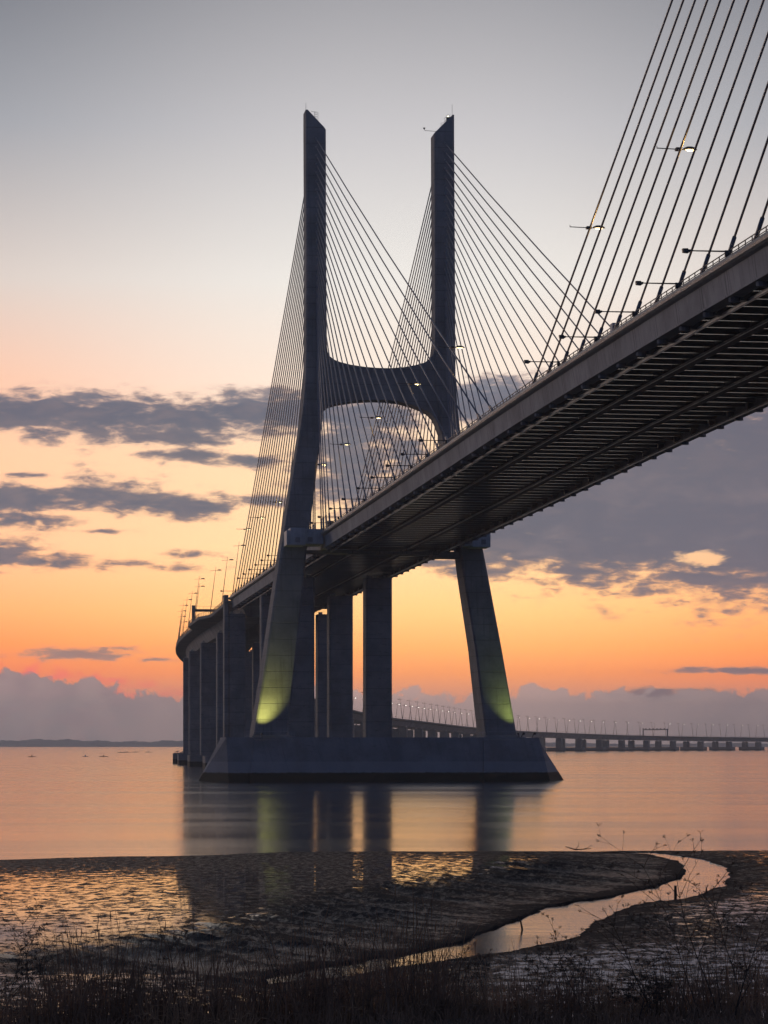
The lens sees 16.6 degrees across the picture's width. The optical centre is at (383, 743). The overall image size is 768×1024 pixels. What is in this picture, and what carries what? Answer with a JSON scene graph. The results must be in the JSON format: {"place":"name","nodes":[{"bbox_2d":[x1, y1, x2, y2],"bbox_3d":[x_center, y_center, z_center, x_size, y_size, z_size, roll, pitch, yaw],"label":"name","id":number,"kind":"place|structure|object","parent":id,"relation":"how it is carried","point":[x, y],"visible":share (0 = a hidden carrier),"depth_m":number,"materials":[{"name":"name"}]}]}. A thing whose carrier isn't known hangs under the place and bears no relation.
{"place":"outdoors","nodes":[
{"label":"outdoors","id":0,"kind":"place"},
{"bbox_2d":[0,850,767,1021],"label":"mud flat","id":1,"kind":"structure","parent":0,"point":[497,889],"depth_m":126.65,"materials":[{"name":"brown soil"}]},
{"bbox_2d":[0,747,767,982],"bbox_3d":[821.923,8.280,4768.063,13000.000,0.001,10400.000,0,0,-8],"label":"water","id":2,"kind":"structure","parent":0,"point":[63,802],"depth_m":316.48,"materials":[{"name":"grey liquid"}]},
{"bbox_2d":[173,657,188,762],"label":"bridge pier","id":3,"kind":"structure","parent":2,"relation":"in","point":[185,705],"depth_m":1107.14,"materials":[{"name":"concrete"}]},
{"bbox_2d":[203,631,222,767],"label":"bridge pier","id":4,"kind":"structure","parent":2,"relation":"in","point":[219,685],"depth_m":886.37,"materials":[{"name":"concrete"}]},
{"bbox_2d":[177,649,251,764],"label":"bridge pier","id":5,"kind":"structure","parent":2,"relation":"in","point":[194,702],"depth_m":1033.45,"materials":[{"name":"concrete"}]},
{"bbox_2d":[187,641,259,765],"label":"bridge pier","id":6,"kind":"structure","parent":2,"relation":"in","point":[207,699],"depth_m":959.96,"materials":[{"name":"concrete"}]},
{"bbox_2d":[223,595,326,736],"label":"bridge pier","id":7,"kind":"structure","parent":2,"relation":"in","point":[234,675],"depth_m":810.90,"materials":[{"name":"concrete"}]},
{"bbox_2d":[176,600,767,741],"bbox_3d":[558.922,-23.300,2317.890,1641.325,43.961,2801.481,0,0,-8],"label":"viaduct deck","id":8,"kind":"structure","parent":7,"relation":"on","point":[206,628],"depth_m":1857.19,"materials":[{"name":"concrete"}]},
{"bbox_2d":[192,605,218,620],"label":"sign gantry","id":9,"kind":"object","parent":8,"relation":"on","point":[194,610],"visible":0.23,"depth_m":919.77,"materials":[{"name":"metal"}]},
{"bbox_2d":[210,569,221,612],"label":"street lamp","id":10,"kind":"object","parent":8,"relation":"on","point":[215,570],"visible":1,"depth_m":880.90,"materials":[{"name":"metal"}]},
{"bbox_2d":[222,557,232,600],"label":"street lamp","id":11,"kind":"object","parent":8,"relation":"on","point":[224,579],"visible":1,"depth_m":841.38,"materials":[{"name":"metal"}]},
{"bbox_2d":[643,728,667,735],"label":"sign gantry","id":12,"kind":"object","parent":8,"relation":"on","point":[654,729],"visible":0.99,"depth_m":3028.48,"materials":[{"name":"metal"}]},
{"bbox_2d":[260,593,352,736],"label":"bridge pier","id":13,"kind":"structure","parent":2,"relation":"in","point":[339,666],"depth_m":739.96,"materials":[{"name":"concrete"}]},
{"bbox_2d":[287,575,391,736],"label":"bridge pier","id":14,"kind":"structure","parent":2,"relation":"in","point":[377,657],"depth_m":665.52,"materials":[{"name":"concrete"}]},
{"bbox_2d":[354,724,359,736],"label":"bridge pier","id":15,"kind":"structure","parent":2,"relation":"in","point":[356,730],"depth_m":1987.94,"materials":[{"name":"grey concrete"}]},
{"bbox_2d":[360,722,362,736],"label":"bridge pier","id":16,"kind":"structure","parent":2,"relation":"in","point":[361,729],"depth_m":1919.65,"materials":[{"name":"grey concrete"}]},
{"bbox_2d":[398,726,407,736],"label":"bridge pier","id":17,"kind":"structure","parent":2,"relation":"in","point":[402,731],"depth_m":2047.80,"materials":[{"name":"grey concrete"}]},
{"bbox_2d":[199,110,609,781],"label":"bridge pylon","id":18,"kind":"object","parent":2,"relation":"in","point":[497,748],"visible":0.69,"depth_m":584.07,"materials":[{"name":"concrete"}]},
{"bbox_2d":[360,416,381,418],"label":"cable lamp","id":19,"kind":"object","parent":18,"relation":"attached to","point":[378,417],"visible":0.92,"depth_m":501.54,"materials":[{"name":"metal"}]},
{"bbox_2d":[397,382,421,384],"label":"cable lamp","id":20,"kind":"object","parent":18,"relation":"attached to","point":[415,383],"visible":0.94,"depth_m":454.20,"materials":[{"name":"metal"}]},
{"bbox_2d":[437,345,464,348],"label":"cable lamp","id":21,"kind":"object","parent":18,"relation":"attached to","point":[453,347],"visible":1,"depth_m":412.55,"materials":[{"name":"metal"}]},
{"bbox_2d":[228,225,767,609],"bbox_3d":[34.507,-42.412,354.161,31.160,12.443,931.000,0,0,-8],"label":"bridge deck","id":22,"kind":"structure","parent":18,"relation":"on","point":[685,363],"depth_m":375.17,"materials":[{"name":"concrete"}]},
{"bbox_2d":[232,545,244,594],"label":"street lamp","id":23,"kind":"object","parent":22,"relation":"on","point":[235,569],"visible":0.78,"depth_m":801.79,"materials":[{"name":"metal"}]},
{"bbox_2d":[370,476,395,479],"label":"outrigger floodlight","id":24,"kind":"object","parent":22,"relation":"attached to","point":[371,477],"visible":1,"depth_m":471.80,"materials":[{"name":"metal"}]},
{"bbox_2d":[385,464,411,468],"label":"outrigger floodlight","id":25,"kind":"object","parent":22,"relation":"attached to","point":[387,465],"visible":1,"depth_m":453.01,"materials":[{"name":"metal"}]},
{"bbox_2d":[400,453,427,456],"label":"outrigger floodlight","id":26,"kind":"object","parent":22,"relation":"attached to","point":[402,454],"visible":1,"depth_m":436.17,"materials":[{"name":"metal"}]},
{"bbox_2d":[418,439,446,443],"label":"outrigger floodlight","id":27,"kind":"object","parent":22,"relation":"attached to","point":[420,440],"visible":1,"depth_m":417.37,"materials":[{"name":"metal"}]},
{"bbox_2d":[524,360,559,365],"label":"outrigger floodlight","id":28,"kind":"object","parent":22,"relation":"attached to","point":[528,362],"visible":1,"depth_m":333.32,"materials":[{"name":"metal"}]},
{"bbox_2d":[559,335,596,341],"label":"outrigger floodlight","id":29,"kind":"object","parent":22,"relation":"attached to","point":[563,337],"visible":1,"depth_m":312.59,"materials":[{"name":"metal"}]},
{"bbox_2d":[594,309,634,316],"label":"outrigger floodlight","id":30,"kind":"object","parent":22,"relation":"attached to","point":[598,311],"visible":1,"depth_m":293.70,"materials":[{"name":"metal"}]},
{"bbox_2d":[532,0,767,383],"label":"stay cable","id":31,"kind":"object","parent":22,"relation":"attached to","point":[731,245],"visible":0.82,"depth_m":277.43,"materials":[{"name":"steel"}]},
{"bbox_2d":[570,225,604,229],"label":"cable lamp","id":32,"kind":"object","parent":31,"relation":"attached to","point":[595,227],"visible":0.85,"depth_m":316.67,"materials":[{"name":"metal"}]},
{"bbox_2d":[657,146,696,150],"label":"cable lamp","id":33,"kind":"object","parent":31,"relation":"attached to","point":[689,148],"visible":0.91,"depth_m":274.87,"materials":[{"name":"metal"}]},
{"bbox_2d":[635,281,678,288],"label":"outrigger floodlight","id":34,"kind":"object","parent":22,"relation":"attached to","point":[639,283],"visible":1,"depth_m":274.87,"materials":[{"name":"metal"}]},
{"bbox_2d":[682,248,728,256],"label":"outrigger floodlight","id":35,"kind":"object","parent":22,"relation":"attached to","point":[687,251],"visible":1,"depth_m":256.12,"materials":[{"name":"metal"}]},
{"bbox_2d":[392,728,422,736],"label":"bridge pier","id":36,"kind":"structure","parent":2,"relation":"in","point":[418,732],"depth_m":2113.07,"materials":[{"name":"grey concrete"}]},
{"bbox_2d":[408,729,435,736],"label":"bridge pier","id":37,"kind":"structure","parent":2,"relation":"in","point":[431,733],"depth_m":2177.99,"materials":[{"name":"grey concrete"}]},
{"bbox_2d":[423,730,447,736],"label":"bridge pier","id":38,"kind":"structure","parent":2,"relation":"in","point":[443,733],"depth_m":2243.04,"materials":[{"name":"grey concrete"}]},
{"bbox_2d":[436,732,458,736],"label":"bridge pier","id":39,"kind":"structure","parent":2,"relation":"in","point":[454,734],"depth_m":2307.85,"materials":[{"name":"grey concrete"}]},
{"bbox_2d":[448,733,469,736],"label":"bridge pier","id":40,"kind":"structure","parent":2,"relation":"in","point":[465,734],"depth_m":2372.62,"materials":[{"name":"grey concrete"}]},
{"bbox_2d":[539,737,546,751],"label":"bridge pier","id":41,"kind":"structure","parent":2,"relation":"in","point":[542,741],"depth_m":2689.03,"materials":[{"name":"grey concrete"}]},
{"bbox_2d":[544,738,565,750],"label":"bridge pier","id":42,"kind":"structure","parent":2,"relation":"in","point":[559,745],"depth_m":2750.48,"materials":[{"name":"grey concrete"}]},
{"bbox_2d":[563,738,584,750],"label":"bridge pier","id":43,"kind":"structure","parent":2,"relation":"in","point":[578,745],"depth_m":2811.62,"materials":[{"name":"grey concrete"}]},
{"bbox_2d":[582,739,605,750],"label":"bridge pier","id":44,"kind":"structure","parent":2,"relation":"in","point":[599,746],"depth_m":2871.75,"materials":[{"name":"grey concrete"}]},
{"bbox_2d":[603,740,627,750],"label":"bridge pier","id":45,"kind":"structure","parent":2,"relation":"in","point":[621,746],"depth_m":2930.83,"materials":[{"name":"grey concrete"}]},
{"bbox_2d":[628,740,652,750],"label":"bridge pier","id":46,"kind":"structure","parent":2,"relation":"in","point":[645,747],"depth_m":2987.92,"materials":[{"name":"grey concrete"}]},
{"bbox_2d":[653,740,678,750],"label":"bridge pier","id":47,"kind":"structure","parent":2,"relation":"in","point":[659,747],"depth_m":3042.58,"materials":[{"name":"grey concrete"}]},
{"bbox_2d":[680,741,706,750],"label":"bridge pier","id":48,"kind":"structure","parent":2,"relation":"in","point":[687,747],"depth_m":3096.47,"materials":[{"name":"grey concrete"}]},
{"bbox_2d":[709,741,734,749],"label":"bridge pier","id":49,"kind":"structure","parent":2,"relation":"in","point":[716,747],"depth_m":3148.67,"materials":[{"name":"grey concrete"}]},
{"bbox_2d":[739,741,763,749],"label":"bridge pier","id":50,"kind":"structure","parent":2,"relation":"in","point":[746,747],"depth_m":3198.84,"materials":[{"name":"grey concrete"}]},
{"bbox_2d":[0,739,767,746],"bbox_3d":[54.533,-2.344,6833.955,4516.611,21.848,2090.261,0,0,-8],"label":"hills","id":51,"kind":"structure","parent":0,"point":[63,743],"depth_m":6732.81,"materials":[{"name":"grey"}]},
{"bbox_2d":[0,0,767,743],"label":"sky","id":52,"kind":"structure","parent":0,"point":[152,172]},
{"bbox_2d":[375,1017,765,1023],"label":"shore bank","id":53,"kind":"structure","parent":0,"point":[390,1021],"depth_m":25.55,"materials":[{"name":"soil"}]},
{"bbox_2d":[0,925,42,1009],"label":"dry fennel","id":54,"kind":"object","parent":53,"relation":"on","point":[21,972],"visible":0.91,"depth_m":26.35,"materials":[{"name":"brown plant"}]},
{"bbox_2d":[0,891,66,1020],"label":"dry fennel","id":55,"kind":"object","parent":53,"relation":"on","point":[52,943],"visible":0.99,"depth_m":26.04,"materials":[{"name":"brown plant"}]},
{"bbox_2d":[0,978,75,1023],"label":"dry grass clump","id":56,"kind":"object","parent":53,"relation":"on","point":[7,1010],"visible":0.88,"depth_m":25.98,"materials":[{"name":"brown plant"}]},
{"bbox_2d":[0,967,96,1023],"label":"dry grass clump","id":57,"kind":"object","parent":53,"relation":"on","point":[54,1010],"visible":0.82,"depth_m":26.09,"materials":[{"name":"brown plant"}]},
{"bbox_2d":[0,915,128,1023],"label":"dry grass clump","id":58,"kind":"object","parent":53,"relation":"on","point":[76,987],"visible":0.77,"depth_m":26.39,"materials":[{"name":"brown plant"}]},
{"bbox_2d":[9,909,162,1021],"bbox_3d":[-2.928,2.317,26.828,1.448,1.270,1.003,0,0,27],"label":"dry grass clump","id":59,"kind":"object","parent":53,"relation":"on","point":[72,986],"visible":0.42,"depth_m":26.75,"materials":[{"name":"brown plant"}]},
{"bbox_2d":[41,911,186,1023],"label":"dry grass clump","id":60,"kind":"object","parent":53,"relation":"on","point":[131,987],"visible":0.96,"depth_m":26.30,"materials":[{"name":"brown plant"}]},
{"bbox_2d":[89,968,194,1023],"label":"dry grass clump","id":61,"kind":"object","parent":53,"relation":"on","point":[123,1014],"visible":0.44,"depth_m":26.52,"materials":[{"name":"brown plant"}]},
{"bbox_2d":[119,979,211,1023],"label":"dry grass clump","id":62,"kind":"object","parent":53,"relation":"on","point":[175,1014],"visible":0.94,"depth_m":26.21,"materials":[{"name":"brown plant"}]},
{"bbox_2d":[143,927,188,1022],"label":"dry fennel","id":63,"kind":"object","parent":53,"relation":"on","point":[165,958],"visible":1,"depth_m":26.15,"materials":[{"name":"brown plant"}]},
{"bbox_2d":[101,910,263,1022],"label":"dry grass clump","id":64,"kind":"object","parent":53,"relation":"on","point":[181,977],"visible":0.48,"depth_m":26.74,"materials":[{"name":"brown plant"}]},
{"bbox_2d":[142,920,267,1023],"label":"dry grass clump","id":65,"kind":"object","parent":53,"relation":"on","point":[215,1002],"visible":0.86,"depth_m":26.36,"materials":[{"name":"brown plant"}]},
{"bbox_2d":[179,981,275,1023],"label":"dry grass clump","id":66,"kind":"object","parent":53,"relation":"on","point":[234,1017],"visible":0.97,"depth_m":26.11,"materials":[{"name":"brown plant"}]},
{"bbox_2d":[205,938,307,1022],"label":"dry grass clump","id":67,"kind":"object","parent":53,"relation":"on","point":[247,987],"visible":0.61,"depth_m":26.50,"materials":[{"name":"brown plant"}]},
{"bbox_2d":[240,903,314,1022],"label":"dry fennel","id":68,"kind":"object","parent":53,"relation":"on","point":[284,966],"visible":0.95,"depth_m":26.22,"materials":[{"name":"brown plant"}]},
{"bbox_2d":[220,966,340,1023],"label":"dry grass clump","id":69,"kind":"object","parent":53,"relation":"on","point":[270,1008],"visible":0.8,"depth_m":26.19,"materials":[{"name":"brown plant"}]},
{"bbox_2d":[231,906,373,1023],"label":"dry grass clump","id":70,"kind":"object","parent":53,"relation":"on","point":[285,999],"visible":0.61,"depth_m":26.42,"materials":[{"name":"brown plant"}]},
{"bbox_2d":[262,922,385,1023],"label":"dry grass clump","id":71,"kind":"object","parent":53,"relation":"on","point":[328,975],"visible":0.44,"depth_m":26.65,"materials":[{"name":"brown plant"}]},
{"bbox_2d":[271,920,403,1023],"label":"dry grass clump","id":72,"kind":"object","parent":53,"relation":"on","point":[330,1012],"visible":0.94,"depth_m":26.18,"materials":[{"name":"brown plant"}]},
{"bbox_2d":[322,937,363,1008],"bbox_3d":[-0.408,2.369,26.534,0.468,0.897,0.431,0,0,-8],"label":"dry fennel","id":73,"kind":"object","parent":53,"relation":"on","point":[341,957],"visible":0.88,"depth_m":26.42,"materials":[{"name":"brown plant"}]},
{"bbox_2d":[329,912,458,1020],"bbox_3d":[0.138,2.303,26.780,1.456,1.189,1.005,0,0,-1],"label":"dry grass clump","id":74,"kind":"object","parent":53,"relation":"on","point":[402,941],"visible":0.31,"depth_m":26.79,"materials":[{"name":"brown plant"}]},
{"bbox_2d":[331,882,482,1023],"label":"dry grass clump","id":75,"kind":"object","parent":53,"relation":"on","point":[397,986],"visible":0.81,"depth_m":26.34,"materials":[{"name":"brown plant"}]},
{"bbox_2d":[362,916,487,1016],"bbox_3d":[0.421,2.273,26.612,1.391,1.074,0.820,0,0,17],"label":"dry grass clump","id":76,"kind":"object","parent":53,"relation":"on","point":[443,980],"visible":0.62,"depth_m":26.48,"materials":[{"name":"brown plant"}]},
{"bbox_2d":[438,975,503,1017],"bbox_3d":[0.827,2.540,26.412,0.863,0.465,0.513,0,0,-6],"label":"dry grass clump","id":77,"kind":"object","parent":53,"relation":"on","point":[466,1000],"visible":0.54,"depth_m":26.35,"materials":[{"name":"brown plant"}]},
{"bbox_2d":[450,943,492,1000],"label":"dry fennel","id":78,"kind":"object","parent":53,"relation":"on","point":[484,957],"visible":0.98,"depth_m":26.57,"materials":[{"name":"brown plant"}]},
{"bbox_2d":[454,975,545,1021],"bbox_3d":[1.080,2.549,26.592,1.122,0.544,0.501,0,0,1],"label":"dry grass clump","id":79,"kind":"object","parent":53,"relation":"on","point":[490,997],"visible":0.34,"depth_m":26.52,"materials":[{"name":"brown plant"}]},
{"bbox_2d":[469,940,563,1023],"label":"dry grass clump","id":80,"kind":"object","parent":53,"relation":"on","point":[523,1001],"visible":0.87,"depth_m":26.25,"materials":[{"name":"brown plant"}]},
{"bbox_2d":[497,967,591,1023],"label":"dry grass clump","id":81,"kind":"object","parent":53,"relation":"on","point":[548,1008],"visible":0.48,"depth_m":26.49,"materials":[{"name":"brown plant"}]},
{"bbox_2d":[522,912,591,1021],"bbox_3d":[1.739,2.249,26.507,0.739,1.106,0.364,0,0,-24],"label":"dry fennel","id":82,"kind":"object","parent":53,"relation":"on","point":[551,953],"visible":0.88,"depth_m":26.48,"materials":[{"name":"brown plant"}]},
{"bbox_2d":[504,960,628,1023],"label":"dry grass clump","id":83,"kind":"object","parent":53,"relation":"on","point":[569,1006],"visible":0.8,"depth_m":26.27,"materials":[{"name":"brown plant"}]},
{"bbox_2d":[537,933,604,1020],"bbox_3d":[1.857,2.345,26.218,0.670,0.913,0.304,0,0,3],"label":"dry fennel","id":84,"kind":"object","parent":53,"relation":"on","point":[581,964],"visible":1,"depth_m":26.19,"materials":[{"name":"brown plant"}]},
{"bbox_2d":[535,941,635,1022],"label":"dry grass clump","id":85,"kind":"object","parent":53,"relation":"on","point":[589,992],"visible":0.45,"depth_m":26.74,"materials":[{"name":"brown plant"}]},
{"bbox_2d":[565,979,659,1023],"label":"dry grass clump","id":86,"kind":"object","parent":53,"relation":"on","point":[605,1007],"visible":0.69,"depth_m":26.24,"materials":[{"name":"brown plant"}]},
{"bbox_2d":[576,894,662,1013],"bbox_3d":[2.360,2.131,26.251,0.849,1.282,0.432,0,0,-33],"label":"dry fennel","id":87,"kind":"object","parent":53,"relation":"on","point":[631,936],"visible":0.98,"depth_m":26.21,"materials":[{"name":"brown plant"}]},
{"bbox_2d":[594,969,680,1020],"bbox_3d":[2.543,2.521,26.484,0.996,0.537,0.592,0,0,9],"label":"dry grass clump","id":88,"kind":"object","parent":53,"relation":"on","point":[639,1005],"visible":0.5,"depth_m":26.39,"materials":[{"name":"brown plant"}]},
{"bbox_2d":[607,941,675,1020],"bbox_3d":[2.519,2.372,26.118,0.797,0.819,0.541,0,0,25],"label":"dry fennel","id":89,"kind":"object","parent":53,"relation":"on","point":[645,976],"visible":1,"depth_m":26.01,"materials":[{"name":"brown plant"}]},
{"bbox_2d":[596,823,703,1013],"bbox_3d":[2.608,1.760,25.925,1.097,1.972,0.605,0,0,-8],"label":"dry fennel","id":90,"kind":"object","parent":53,"relation":"on","point":[638,871],"visible":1,"depth_m":26.00,"materials":[{"name":"brown plant"}]},
{"bbox_2d":[617,969,700,1019],"bbox_3d":[2.813,2.553,26.702,1.188,0.582,0.634,0,0,5],"label":"dry grass clump","id":91,"kind":"object","parent":53,"relation":"on","point":[663,995],"visible":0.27,"depth_m":26.64,"materials":[{"name":"brown plant"}]},
{"bbox_2d":[625,923,745,1020],"bbox_3d":[2.993,2.272,26.279,1.103,0.967,0.764,0,0,31],"label":"dry grass clump","id":92,"kind":"object","parent":53,"relation":"on","point":[679,998],"visible":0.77,"depth_m":26.27,"materials":[{"name":"brown plant"}]},
{"bbox_2d":[645,830,746,1015],"bbox_3d":[3.104,1.802,26.221,0.932,1.885,0.440,0,0,21],"label":"dry fennel","id":93,"kind":"object","parent":53,"relation":"on","point":[679,896],"visible":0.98,"depth_m":26.26,"materials":[{"name":"brown plant"}]},
{"bbox_2d":[671,966,766,1017],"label":"dry grass clump","id":94,"kind":"object","parent":53,"relation":"on","point":[711,999],"visible":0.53,"depth_m":26.41,"materials":[{"name":"brown plant"}]},
{"bbox_2d":[683,861,755,1011],"bbox_3d":[3.381,1.969,26.563,0.736,1.568,0.291,0,0,6],"label":"dry fennel","id":95,"kind":"object","parent":53,"relation":"on","point":[709,934],"visible":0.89,"depth_m":26.53,"materials":[{"name":"brown plant"}]},
{"bbox_2d":[680,923,767,1018],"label":"dry grass clump","id":96,"kind":"object","parent":53,"relation":"on","point":[747,981],"visible":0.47,"depth_m":26.67,"materials":[{"name":"brown plant"}]},
{"bbox_2d":[710,959,767,1019],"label":"dry grass clump","id":97,"kind":"object","parent":53,"relation":"on","point":[752,997],"visible":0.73,"depth_m":26.30,"materials":[{"name":"brown plant"}]},
{"bbox_2d":[728,881,767,1018],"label":"dry fennel","id":98,"kind":"object","parent":53,"relation":"on","point":[749,951],"visible":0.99,"depth_m":26.13,"materials":[{"name":"brown plant"}]}
]}

